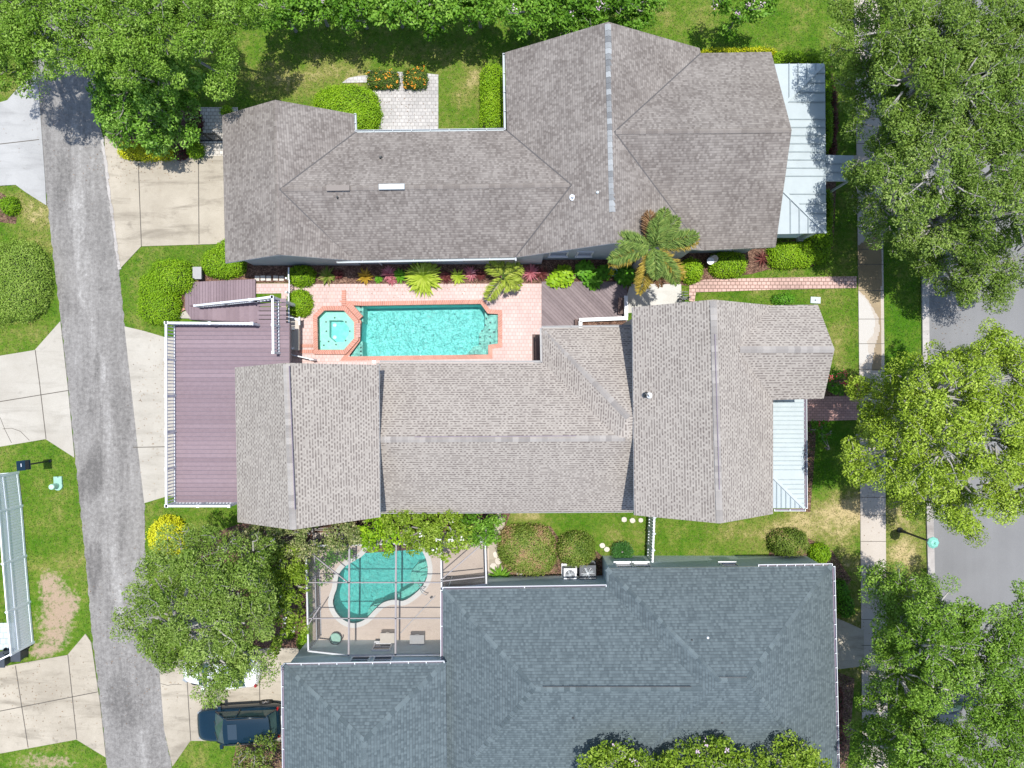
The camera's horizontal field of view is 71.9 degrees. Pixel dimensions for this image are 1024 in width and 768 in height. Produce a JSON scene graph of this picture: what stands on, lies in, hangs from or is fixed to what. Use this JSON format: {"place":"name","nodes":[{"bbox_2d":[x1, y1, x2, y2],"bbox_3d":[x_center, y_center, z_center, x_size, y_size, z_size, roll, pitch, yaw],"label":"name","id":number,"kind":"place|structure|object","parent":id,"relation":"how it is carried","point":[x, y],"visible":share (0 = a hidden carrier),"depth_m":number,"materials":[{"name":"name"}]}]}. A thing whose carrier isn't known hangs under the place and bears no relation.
{"place":"outdoors","nodes":[
{"label":"outdoors","id":0,"kind":"place"},
{"bbox_2d":[0,71,46,204],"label":"driveway","id":1,"kind":"structure","parent":0,"point":[22,166],"depth_m":39.95,"materials":[{"name":"concrete"}]},
{"bbox_2d":[0,321,74,457],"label":"driveway","id":2,"kind":"structure","parent":0,"point":[19,378],"depth_m":39.95,"materials":[{"name":"concrete"}]},
{"bbox_2d":[0,634,105,756],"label":"driveway","id":3,"kind":"structure","parent":0,"point":[52,724],"depth_m":39.95,"materials":[{"name":"concrete"}]},
{"bbox_2d":[0,139,259,744],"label":"driveway joints","id":4,"kind":"object","parent":3,"relation":"on","point":[133,447],"visible":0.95,"depth_m":39.95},
{"bbox_2d":[34,0,171,767],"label":"alley road","id":5,"kind":"structure","parent":0,"point":[109,480],"depth_m":39.97,"materials":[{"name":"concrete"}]},
{"bbox_2d":[100,137,121,269],"bbox_3d":[-22.695,-10.205,39.960,0.245,0.050,7.547,-7,90,0],"label":"driveway apron","id":6,"kind":"object","parent":5,"relation":"on","point":[110,206],"visible":1,"depth_m":39.94,"materials":[{"name":"concrete"}]},
{"bbox_2d":[124,326,173,502],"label":"driveway","id":7,"kind":"structure","parent":0,"point":[144,358],"depth_m":39.95,"materials":[{"name":"concrete"}]},
{"bbox_2d":[105,136,224,267],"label":"driveway","id":8,"kind":"structure","parent":0,"point":[168,208],"depth_m":39.95,"materials":[{"name":"concrete"}]},
{"bbox_2d":[200,107,237,155],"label":"paver path","id":9,"kind":"structure","parent":0,"point":[212,117],"depth_m":39.95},
{"bbox_2d":[160,648,299,765],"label":"driveway","id":10,"kind":"structure","parent":0,"point":[177,728],"depth_m":39.95,"materials":[{"name":"concrete"}]},
{"bbox_2d":[183,652,260,689],"bbox_3d":[-16.257,15.912,39.236,4.338,1.442,2.205,0,90,0],"label":"parked car","id":11,"kind":"object","parent":10,"relation":"on","point":[252,682],"visible":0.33,"depth_m":39.11,"materials":[{"name":"white paint"}]},
{"bbox_2d":[197,699,281,748],"bbox_3d":[-15.184,18.898,39.078,4.756,1.756,2.332,0,90,0],"label":"parked car","id":12,"kind":"object","parent":10,"relation":"on","point":[229,725],"visible":0.87,"depth_m":38.70,"materials":[{"name":"blue paint"}]},
{"bbox_2d":[343,70,437,129],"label":"paver patio","id":13,"kind":"structure","parent":0,"point":[424,115],"depth_m":39.96,"materials":[{"name":"stone"}]},
{"bbox_2d":[313,533,488,639],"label":"pool patio","id":14,"kind":"structure","parent":0,"point":[472,563],"depth_m":39.95,"materials":[{"name":"concrete"}]},
{"bbox_2d":[328,544,432,627],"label":"kidney pool","id":15,"kind":"structure","parent":14,"relation":"in","point":[370,599],"depth_m":41.50,"materials":[{"name":"liquid"}]},
{"bbox_2d":[305,531,488,655],"bbox_3d":[-6.143,11.370,38.703,9.651,2.595,6.121,0,90,0],"label":"pool enclosure","id":16,"kind":"object","parent":14,"relation":"on","point":[313,603],"visible":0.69,"depth_m":37.49,"materials":[{"name":"paint"}]},
{"bbox_2d":[281,283,542,364],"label":"pool deck","id":17,"kind":"structure","parent":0,"point":[521,308],"depth_m":39.95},
{"bbox_2d":[286,288,314,317],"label":"round bush","id":18,"kind":"object","parent":17,"relation":"on","point":[302,300],"visible":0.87,"depth_m":39.34,"materials":[{"name":"green plant"}]},
{"bbox_2d":[313,306,360,353],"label":"hot tub","id":19,"kind":"object","parent":17,"relation":"on","point":[336,329],"visible":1,"depth_m":40.25,"materials":[{"name":"liquid"}]},
{"bbox_2d":[339,300,501,362],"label":"swimming pool","id":20,"kind":"structure","parent":17,"relation":"in","point":[431,329],"depth_m":41.55,"materials":[{"name":"liquid"}]},
{"bbox_2d":[0,0,930,767],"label":"lawn","id":21,"kind":"structure","parent":0,"point":[62,594],"depth_m":40.00,"materials":[{"name":"plant"}]},
{"bbox_2d":[0,471,34,659],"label":"metal roof","id":22,"kind":"object","parent":21,"relation":"on","point":[21,622],"visible":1,"depth_m":39.04,"materials":[{"name":"metal"}]},
{"bbox_2d":[0,235,55,327],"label":"round bush","id":23,"kind":"object","parent":21,"relation":"on","point":[25,279],"visible":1,"depth_m":39.09,"materials":[{"name":"green plant"}]},
{"bbox_2d":[0,0,126,101],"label":"shade tree","id":24,"kind":"object","parent":21,"relation":"on","point":[20,20],"visible":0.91,"depth_m":32.10,"materials":[{"name":"green plant"}]},
{"bbox_2d":[108,106,199,150],"bbox_3d":[-20.300,-14.264,40.051,5.220,0.138,3.009,0,90,0],"label":"planting bed","id":25,"kind":"object","parent":21,"relation":"on","point":[183,123],"visible":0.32,"depth_m":39.98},
{"bbox_2d":[85,45,205,160],"bbox_3d":[-18.894,-14.507,36.856,5.769,6.489,4.896,0,90,0],"label":"elm tree","id":26,"kind":"object","parent":25,"relation":"on","point":[152,107],"visible":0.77,"depth_m":36.17,"materials":[{"name":"green plant"}]},
{"bbox_2d":[117,141,174,162],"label":"golden hedge","id":27,"kind":"object","parent":25,"relation":"on","point":[138,152],"visible":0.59,"depth_m":39.52,"materials":[{"name":"yellow plant"}]},
{"bbox_2d":[136,256,195,325],"bbox_3d":[-19.563,-5.223,39.423,3.019,1.538,4.277,25,90,0],"label":"kidney bush","id":28,"kind":"object","parent":21,"relation":"on","point":[164,284],"visible":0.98,"depth_m":39.09,"materials":[{"name":"green plant"}]},
{"bbox_2d":[145,514,188,555],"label":"golden bush","id":29,"kind":"object","parent":21,"relation":"on","point":[164,520],"visible":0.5,"depth_m":39.20,"materials":[{"name":"yellow plant"}]},
{"bbox_2d":[63,0,274,101],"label":"shade tree","id":30,"kind":"object","parent":21,"relation":"on","point":[139,25],"visible":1,"depth_m":32.09,"materials":[{"name":"green plant"}]},
{"bbox_2d":[108,522,280,709],"bbox_3d":[-15.497,11.239,35.774,8.679,8.651,9.498,0,90,0],"label":"oak tree","id":31,"kind":"object","parent":21,"relation":"on","point":[199,605],"visible":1,"depth_m":33.03,"materials":[{"name":"green plant"}]},
{"bbox_2d":[185,279,255,318],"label":"deck","id":32,"kind":"structure","parent":21,"relation":"on","point":[202,292],"depth_m":39.78,"materials":[{"name":"wood"}]},
{"bbox_2d":[189,299,259,322],"bbox_3d":[-15.736,-3.804,38.011,4.854,3.924,1.256,0,90,0],"label":"deck stair","id":33,"kind":"object","parent":32,"relation":"on","point":[242,310],"visible":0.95,"depth_m":38.21,"materials":[{"name":"brown wood"}]},
{"bbox_2d":[164,295,295,507],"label":"raised deck","id":34,"kind":"structure","parent":21,"relation":"on","point":[208,357],"depth_m":37.05,"materials":[{"name":"brown wood"}]},
{"bbox_2d":[232,742,281,767],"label":"planting bed","id":35,"kind":"object","parent":21,"relation":"on","point":[278,759],"depth_m":39.98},
{"bbox_2d":[229,730,279,767],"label":"tall shrub","id":36,"kind":"object","parent":35,"relation":"on","point":[257,760],"visible":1,"depth_m":37.91,"materials":[{"name":"green plant"}]},
{"bbox_2d":[242,0,302,32],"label":"crape myrtle","id":37,"kind":"object","parent":21,"relation":"on","point":[277,15],"visible":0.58,"depth_m":35.95,"materials":[{"name":"green plant"}]},
{"bbox_2d":[275,0,341,28],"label":"crape myrtle","id":38,"kind":"object","parent":21,"relation":"on","point":[312,9],"visible":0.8,"depth_m":36.00,"materials":[{"name":"green plant"}]},
{"bbox_2d":[311,81,383,129],"bbox_3d":[-9.256,-15.370,39.345,4.150,1.722,3.186,0,90,0],"label":"round bush","id":39,"kind":"object","parent":21,"relation":"on","point":[362,104],"visible":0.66,"depth_m":38.92,"materials":[{"name":"green plant"}]},
{"bbox_2d":[193,512,509,647],"bbox_3d":[-9.062,11.509,40.051,18.125,0.138,8.881,0,90,0],"label":"planting bed","id":40,"kind":"object","parent":21,"relation":"on","point":[292,643],"visible":0.13,"depth_m":39.98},
{"bbox_2d":[228,525,311,563],"bbox_3d":[-12.922,8.965,38.264,4.521,3.672,2.442,22,90,0],"label":"tall shrub","id":41,"kind":"object","parent":40,"relation":"on","point":[245,531],"visible":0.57,"depth_m":37.25,"materials":[{"name":"green plant"}]},
{"bbox_2d":[240,534,310,658],"bbox_3d":[-12.338,11.164,38.200,4.430,3.801,6.347,-25,90,0],"label":"tall shrub","id":42,"kind":"object","parent":40,"relation":"on","point":[282,578],"visible":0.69,"depth_m":37.04,"materials":[{"name":"green plant"}]},
{"bbox_2d":[247,519,371,560],"bbox_3d":[-10.601,7.957,38.109,6.804,3.982,2.654,0,90,0],"label":"tall shrub","id":43,"kind":"object","parent":40,"relation":"on","point":[354,538],"visible":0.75,"depth_m":36.92,"materials":[{"name":"green plant"}]},
{"bbox_2d":[353,514,403,558],"bbox_3d":[-7.070,7.792,38.267,2.804,3.666,2.774,0,90,0],"label":"tall shrub","id":44,"kind":"object","parent":40,"relation":"on","point":[378,525],"visible":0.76,"depth_m":36.99,"materials":[{"name":"green plant"}]},
{"bbox_2d":[380,509,473,562],"bbox_3d":[-4.421,7.726,37.987,4.920,4.227,3.313,0,90,0],"label":"tall shrub","id":45,"kind":"object","parent":40,"relation":"on","point":[452,538],"visible":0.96,"depth_m":36.68,"materials":[{"name":"green plant"}]},
{"bbox_2d":[458,513,505,549],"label":"tall shrub","id":46,"kind":"object","parent":40,"relation":"on","point":[482,528],"visible":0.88,"depth_m":37.24,"materials":[{"name":"green plant"}]},
{"bbox_2d":[323,0,386,33],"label":"crape myrtle","id":47,"kind":"object","parent":21,"relation":"on","point":[345,16],"visible":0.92,"depth_m":36.02,"materials":[{"name":"green plant"}]},
{"bbox_2d":[366,66,399,91],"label":"flower bush","id":48,"kind":"object","parent":21,"relation":"on","point":[378,79],"visible":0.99,"depth_m":39.54,"materials":[{"name":"green plant"}]},
{"bbox_2d":[353,0,424,30],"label":"crape myrtle","id":49,"kind":"object","parent":21,"relation":"on","point":[396,10],"visible":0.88,"depth_m":35.97,"materials":[{"name":"green plant"}]},
{"bbox_2d":[400,65,428,91],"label":"flower bush","id":50,"kind":"object","parent":21,"relation":"on","point":[415,78],"visible":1,"depth_m":39.48,"materials":[{"name":"green plant"}]},
{"bbox_2d":[402,0,468,41],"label":"crape myrtle","id":51,"kind":"object","parent":21,"relation":"on","point":[436,15],"visible":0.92,"depth_m":35.91,"materials":[{"name":"green plant"}]},
{"bbox_2d":[445,0,505,34],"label":"crape myrtle","id":52,"kind":"object","parent":21,"relation":"on","point":[485,12],"visible":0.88,"depth_m":35.97,"materials":[{"name":"green plant"}]},
{"bbox_2d":[477,63,503,127],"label":"clipped hedge","id":53,"kind":"object","parent":21,"relation":"on","point":[491,112],"visible":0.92,"depth_m":38.89,"materials":[{"name":"green plant"}]},
{"bbox_2d":[196,66,835,292],"bbox_3d":[1.403,-7.363,40.051,38.329,0.138,10.614,-17,90,0],"label":"planting bed","id":54,"kind":"object","parent":21,"relation":"on","point":[350,273],"visible":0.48,"depth_m":39.98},
{"bbox_2d":[200,238,246,280],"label":"round bush","id":55,"kind":"object","parent":54,"relation":"on","point":[214,263],"visible":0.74,"depth_m":39.22,"materials":[{"name":"green plant"}]},
{"bbox_2d":[286,265,316,288],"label":"round bush","id":56,"kind":"object","parent":54,"relation":"on","point":[304,276],"visible":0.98,"depth_m":39.33,"materials":[{"name":"green plant"}]},
{"bbox_2d":[404,262,441,297],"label":"agave","id":57,"kind":"object","parent":54,"relation":"on","point":[423,278],"visible":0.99,"depth_m":39.43,"materials":[{"name":"green plant"}]},
{"bbox_2d":[483,260,523,301],"bbox_3d":[-0.458,-5.672,39.076,2.426,2.062,2.410,0,90,0],"label":"young palm","id":58,"kind":"object","parent":54,"relation":"on","point":[511,284],"visible":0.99,"depth_m":38.46,"materials":[{"name":"green plant"}]},
{"bbox_2d":[552,264,575,287],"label":"broad leaf plant","id":59,"kind":"object","parent":54,"relation":"on","point":[563,271],"visible":0.94,"depth_m":39.42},
{"bbox_2d":[613,265,635,287],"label":"broad leaf plant","id":60,"kind":"object","parent":54,"relation":"on","point":[626,274],"visible":0.98,"depth_m":39.43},
{"bbox_2d":[606,207,699,295],"bbox_3d":[6.962,-6.485,36.632,4.171,6.941,4.217,44,90,0],"label":"foxtail palm","id":61,"kind":"object","parent":54,"relation":"on","point":[660,231],"visible":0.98,"depth_m":34.08,"materials":[{"name":"green plant"}]},
{"bbox_2d":[679,256,703,284],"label":"round bush","id":62,"kind":"object","parent":54,"relation":"on","point":[694,268],"visible":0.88,"depth_m":39.18,"materials":[{"name":"green plant"}]},
{"bbox_2d":[707,251,747,278],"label":"clipped hedge","id":63,"kind":"object","parent":54,"relation":"on","point":[729,265],"visible":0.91,"depth_m":39.27,"materials":[{"name":"green plant"}]},
{"bbox_2d":[765,240,816,271],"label":"clipped hedge","id":64,"kind":"object","parent":54,"relation":"on","point":[788,255],"visible":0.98,"depth_m":39.22,"materials":[{"name":"green plant"}]},
{"bbox_2d":[803,226,834,265],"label":"clipped hedge","id":65,"kind":"object","parent":54,"relation":"on","point":[821,243],"visible":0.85,"depth_m":39.19,"materials":[{"name":"green plant"}]},
{"bbox_2d":[825,64,834,154],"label":"clipped hedge","id":66,"kind":"object","parent":54,"relation":"on","point":[829,131],"visible":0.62,"depth_m":39.30,"materials":[{"name":"green plant"}]},
{"bbox_2d":[827,80,839,154],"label":"red hedge","id":67,"kind":"object","parent":54,"relation":"on","point":[835,123],"visible":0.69,"depth_m":39.59,"materials":[{"name":"green plant"}]},
{"bbox_2d":[494,0,565,42],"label":"crape myrtle","id":68,"kind":"object","parent":21,"relation":"on","point":[516,14],"visible":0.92,"depth_m":35.90,"materials":[{"name":"green plant"}]},
{"bbox_2d":[235,300,834,529],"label":"house","id":69,"kind":"structure","parent":21,"relation":"on","point":[694,411],"depth_m":33.70,"materials":[{"name":"beige"}]},
{"bbox_2d":[222,22,853,265],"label":"house","id":70,"kind":"structure","parent":21,"relation":"on","point":[602,141],"depth_m":35.32,"materials":[{"name":"grey"}]},
{"bbox_2d":[501,526,601,575],"bbox_3d":[3.081,9.733,40.051,7.612,0.138,3.371,0,90,0],"label":"planting bed","id":71,"kind":"object","parent":21,"relation":"on","point":[598,564],"visible":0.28,"depth_m":39.98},
{"bbox_2d":[495,520,557,577],"bbox_3d":[0.792,9.245,39.228,3.604,1.990,3.138,0,90,0],"label":"rusty shrub","id":72,"kind":"object","parent":71,"relation":"on","point":[526,548],"visible":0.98,"depth_m":38.80,"materials":[{"name":"green plant"}]},
{"bbox_2d":[555,528,596,567],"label":"rusty shrub","id":73,"kind":"object","parent":71,"relation":"on","point":[575,548],"visible":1,"depth_m":38.96,"materials":[{"name":"green plant"}]},
{"bbox_2d":[281,556,839,767],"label":"house","id":74,"kind":"structure","parent":21,"relation":"on","point":[658,655],"depth_m":35.60,"materials":[{"name":"tile"}]},
{"bbox_2d":[541,0,614,35],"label":"crape myrtle","id":75,"kind":"object","parent":21,"relation":"on","point":[569,21],"visible":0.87,"depth_m":35.96,"materials":[{"name":"green plant"}]},
{"bbox_2d":[542,282,626,325],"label":"pool side deck","id":76,"kind":"structure","parent":21,"relation":"on","point":[567,306],"depth_m":39.84,"materials":[{"name":"wood"}]},
{"bbox_2d":[579,296,627,327],"bbox_3d":[5.071,-3.884,39.572,2.740,0.805,2.040,0,90,0],"label":"bench planter","id":77,"kind":"object","parent":76,"relation":"on","point":[621,320],"visible":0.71,"depth_m":39.17,"materials":[{"name":"beige"}]},
{"bbox_2d":[576,736,658,767],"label":"crape myrtle","id":78,"kind":"object","parent":21,"relation":"on","point":[599,758],"visible":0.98,"depth_m":34.26,"materials":[{"name":"green plant"}]},
{"bbox_2d":[590,0,668,30],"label":"crape myrtle","id":79,"kind":"object","parent":21,"relation":"on","point":[639,9],"visible":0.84,"depth_m":36.12,"materials":[{"name":"green plant"}]},
{"bbox_2d":[627,284,681,312],"bbox_3d":[7.975,-4.821,40.038,3.262,0.165,1.668,0,90,0],"label":"concrete pad","id":80,"kind":"object","parent":21,"relation":"on","point":[664,294],"visible":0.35,"depth_m":39.95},
{"bbox_2d":[631,749,684,767],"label":"crape myrtle","id":81,"kind":"object","parent":21,"relation":"on","point":[662,760],"visible":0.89,"depth_m":34.38,"materials":[{"name":"green plant"}]},
{"bbox_2d":[666,734,755,767],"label":"crape myrtle","id":82,"kind":"object","parent":21,"relation":"on","point":[738,758],"visible":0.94,"depth_m":34.21,"materials":[{"name":"green plant"}]},
{"bbox_2d":[700,45,777,56],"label":"clipped hedge","id":83,"kind":"object","parent":21,"relation":"on","point":[735,49],"visible":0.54,"depth_m":39.17,"materials":[{"name":"yellow plant"}]},
{"bbox_2d":[710,0,778,35],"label":"crape myrtle","id":84,"kind":"object","parent":21,"relation":"on","point":[751,11],"visible":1,"depth_m":36.40,"materials":[{"name":"green plant"}]},
{"bbox_2d":[753,729,832,767],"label":"crape myrtle","id":85,"kind":"object","parent":21,"relation":"on","point":[792,756],"visible":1,"depth_m":34.44,"materials":[{"name":"green plant"}]},
{"bbox_2d":[772,49,830,64],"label":"clipped hedge","id":86,"kind":"object","parent":21,"relation":"on","point":[792,57],"visible":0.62,"depth_m":39.21,"materials":[{"name":"green plant"}]},
{"bbox_2d":[800,421,815,511],"bbox_3d":[16.788,4.362,40.051,0.770,0.138,5.803,2,90,0],"label":"planting bed","id":87,"kind":"object","parent":21,"relation":"on","point":[810,436],"visible":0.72,"depth_m":39.98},
{"bbox_2d":[768,537,854,767],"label":"planting bed","id":88,"kind":"object","parent":21,"relation":"on","point":[848,693],"visible":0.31,"depth_m":39.98,"materials":[{"name":"soil"}]},
{"bbox_2d":[764,527,810,557],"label":"rusty shrub","id":89,"kind":"object","parent":88,"relation":"on","point":[781,542],"visible":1,"depth_m":39.04,"materials":[{"name":"green plant"}]},
{"bbox_2d":[806,541,831,562],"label":"round bush","id":90,"kind":"object","parent":88,"relation":"on","point":[820,552],"visible":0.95,"depth_m":39.38,"materials":[{"name":"green plant"}]},
{"bbox_2d":[836,578,855,618],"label":"ground shrub","id":91,"kind":"object","parent":88,"relation":"on","point":[845,607],"visible":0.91,"depth_m":39.63,"materials":[{"name":"green plant"}]},
{"bbox_2d":[824,378,852,395],"bbox_3d":[17.953,0.305,40.051,3.007,0.138,1.021,-6,90,0],"label":"planting bed","id":92,"kind":"object","parent":21,"relation":"on","point":[827,393],"visible":0.06,"depth_m":39.98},
{"bbox_2d":[826,366,874,399],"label":"shade shrub","id":93,"kind":"object","parent":92,"relation":"on","point":[839,385],"visible":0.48,"depth_m":38.68,"materials":[{"name":"green plant"}]},
{"bbox_2d":[843,672,990,767],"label":"oak tree","id":94,"kind":"object","parent":21,"relation":"on","point":[879,730],"visible":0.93,"depth_m":33.94,"materials":[{"name":"green plant"}]},
{"bbox_2d":[818,0,1023,170],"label":"oak tree","id":95,"kind":"object","parent":21,"relation":"on","point":[946,67],"visible":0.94,"depth_m":30.69,"materials":[{"name":"green plant"}]},
{"bbox_2d":[855,559,989,718],"bbox_3d":[19.667,12.348,35.360,5.127,9.480,7.467,-16,90,0],"label":"oak tree","id":96,"kind":"object","parent":21,"relation":"on","point":[933,624],"visible":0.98,"depth_m":33.84,"materials":[{"name":"green plant"}]},
{"bbox_2d":[921,127,932,750],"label":"kerb","id":97,"kind":"structure","parent":21,"relation":"on","point":[923,343],"depth_m":39.87,"materials":[{"name":"concrete"}]},
{"bbox_2d":[840,317,1023,548],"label":"oak tree","id":98,"kind":"object","parent":21,"relation":"on","point":[922,433],"visible":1,"depth_m":31.38,"materials":[{"name":"green plant"}]},
{"bbox_2d":[841,101,1023,314],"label":"oak tree","id":99,"kind":"object","parent":21,"relation":"on","point":[920,225],"visible":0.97,"depth_m":32.33,"materials":[{"name":"green plant"}]},
{"bbox_2d":[934,578,1023,767],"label":"oak tree","id":100,"kind":"object","parent":21,"relation":"on","point":[1005,695],"visible":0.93,"depth_m":31.53,"materials":[{"name":"green plant"}]},
{"bbox_2d":[689,276,856,301],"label":"brick path","id":101,"kind":"structure","parent":0,"point":[740,284],"depth_m":39.95,"materials":[{"name":"brick"}]},
{"bbox_2d":[807,396,858,420],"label":"brick path","id":102,"kind":"structure","parent":0,"point":[830,408],"depth_m":39.95,"materials":[{"name":"brick"}]},
{"bbox_2d":[836,618,863,668],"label":"concrete path","id":103,"kind":"structure","parent":0,"point":[850,647],"depth_m":39.95,"materials":[{"name":"concrete"}]},
{"bbox_2d":[854,0,887,767],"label":"sidewalk","id":104,"kind":"structure","parent":0,"point":[871,317],"depth_m":39.95,"materials":[{"name":"concrete"}]},
{"bbox_2d":[929,0,1023,767],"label":"street","id":105,"kind":"structure","parent":0,"point":[990,571],"depth_m":39.99,"materials":[{"name":"asphalt"}]},
{"bbox_2d":[925,131,935,733],"bbox_3d":[23.680,0.001,40.000,0.511,0.030,62.357,-1,90,0],"label":"street gutter","id":106,"kind":"object","parent":105,"relation":"on","point":[928,341],"visible":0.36,"depth_m":39.98,"materials":[{"name":"concrete"}]},
{"bbox_2d":[924,649,968,725],"bbox_3d":[24.091,17.004,39.236,2.220,1.442,4.523,0,90,0],"label":"parked car","id":107,"kind":"object","parent":105,"relation":"on","point":[951,714],"visible":0.2,"depth_m":39.05,"materials":[{"name":"paint"}]},
{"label":"planting bed","id":108,"kind":"structure","parent":0,"visible":0},
{"bbox_2d":[314,538,357,585],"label":"tall shrub","id":109,"kind":"object","parent":108,"relation":"on","point":[331,557],"visible":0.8,"depth_m":38.96,"materials":[{"name":"green plant"}]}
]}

